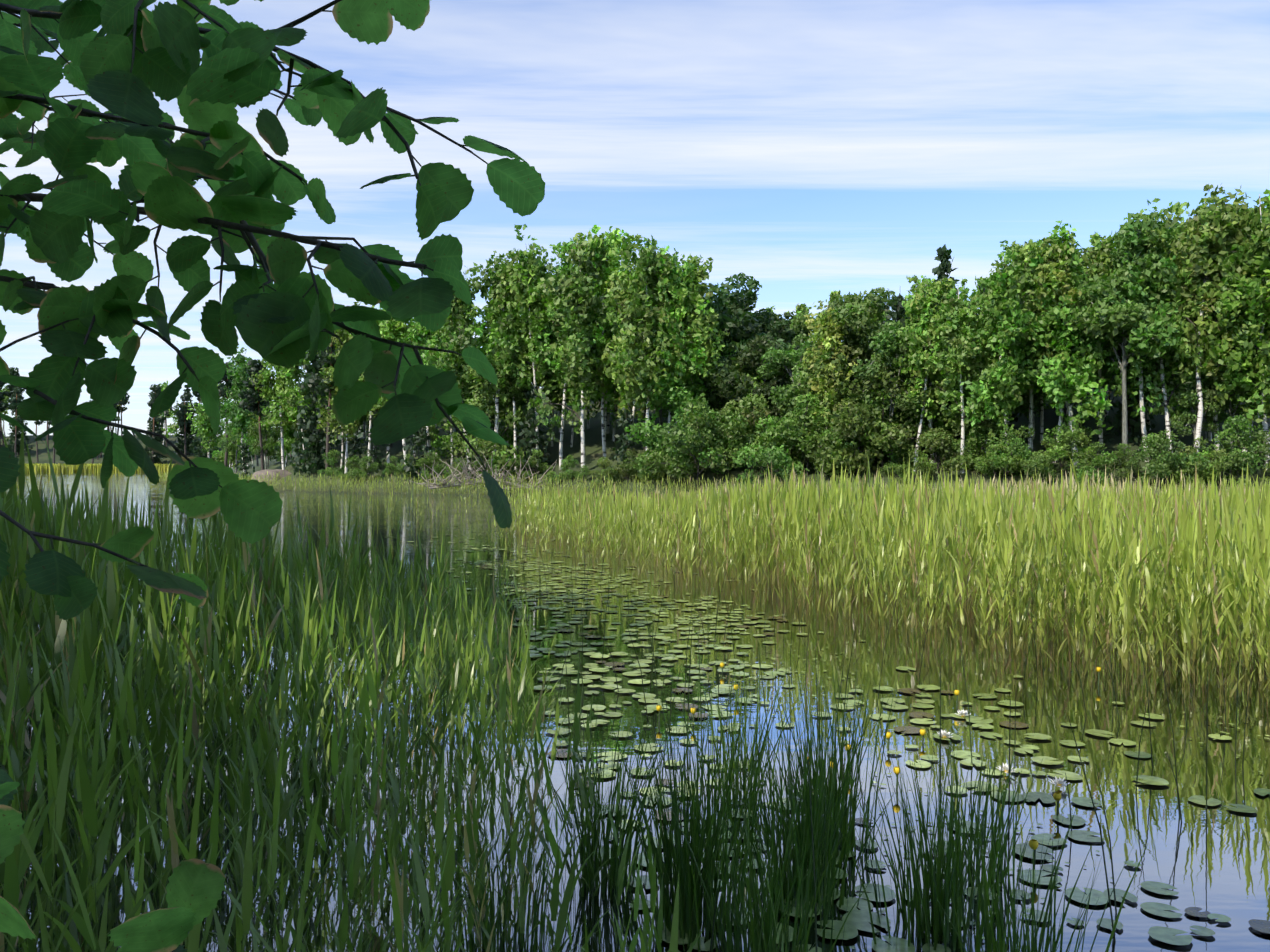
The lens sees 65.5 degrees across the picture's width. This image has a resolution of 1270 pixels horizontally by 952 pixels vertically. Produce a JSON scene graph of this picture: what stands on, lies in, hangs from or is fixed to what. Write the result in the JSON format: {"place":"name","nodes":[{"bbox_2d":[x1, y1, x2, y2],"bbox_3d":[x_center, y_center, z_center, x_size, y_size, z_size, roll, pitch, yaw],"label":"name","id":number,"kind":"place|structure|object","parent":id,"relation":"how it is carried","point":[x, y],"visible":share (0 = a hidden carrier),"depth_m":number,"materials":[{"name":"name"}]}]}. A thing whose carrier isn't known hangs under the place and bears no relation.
{"place":"outdoors","nodes":[
{"label":"outdoors","id":0,"kind":"place"},
{"bbox_2d":[0,473,1269,951],"bbox_3d":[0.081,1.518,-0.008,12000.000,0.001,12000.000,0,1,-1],"label":"lake water","id":1,"kind":"structure","parent":0,"point":[1212,859],"depth_m":5.66,"materials":[{"name":"blue liquid"}]},
{"bbox_2d":[0,422,1269,951],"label":"reeds","id":2,"kind":"object","parent":1,"relation":"in","point":[1114,548],"visible":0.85,"depth_m":4.60,"materials":[{"name":"green plant"}]},
{"bbox_2d":[283,495,1269,951],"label":"lily pads","id":3,"kind":"object","parent":1,"relation":"on","point":[857,919],"visible":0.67,"depth_m":5.27,"materials":[{"name":"green plant"}]},
{"bbox_2d":[431,533,1269,951],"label":"rush stems","id":4,"kind":"object","parent":1,"relation":"on","point":[817,829],"visible":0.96,"depth_m":3.26,"materials":[{"name":"green plant"}]},
{"bbox_2d":[656,662,1100,868],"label":"water lily flowers","id":5,"kind":"object","parent":1,"relation":"on","point":[1033,843],"visible":0.75,"depth_m":4.90,"materials":[{"name":"plant"}]},
{"bbox_2d":[0,0,1269,436],"label":"sky","id":6,"kind":"structure","parent":0,"point":[807,149],"materials":[{"name":"blue"}]},
{"bbox_2d":[1,348,1269,502],"bbox_3d":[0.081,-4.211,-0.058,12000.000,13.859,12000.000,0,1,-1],"label":"bushes","id":7,"kind":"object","parent":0,"point":[593,445],"depth_m":54.30,"materials":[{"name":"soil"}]},
{"bbox_2d":[248,469,291,484],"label":"shore rock","id":8,"kind":"object","parent":7,"relation":"on","point":[270,472],"visible":0.06,"depth_m":68.99,"materials":[{"name":"stone"}]},
{"bbox_2d":[0,0,544,951],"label":"alder","id":9,"kind":"object","parent":7,"relation":"on","point":[284,324],"depth_m":1.05,"materials":[{"name":"green plant"}]},
{"bbox_2d":[408,454,559,489],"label":"dead fallen tree","id":10,"kind":"object","parent":7,"relation":"on","point":[467,478],"visible":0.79,"depth_m":52.96,"materials":[{"name":"wood"}]},
{"bbox_2d":[0,184,1269,489],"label":"trees","id":11,"kind":"object","parent":7,"relation":"on","point":[1124,362],"visible":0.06,"depth_m":47.48,"materials":[{"name":"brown plant"}]},
{"bbox_2d":[2,194,1269,474],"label":"tree trunks","id":12,"kind":"object","parent":7,"relation":"on","point":[1032,422],"visible":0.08,"depth_m":45.31,"materials":[{"name":"white plant"}]}
]}

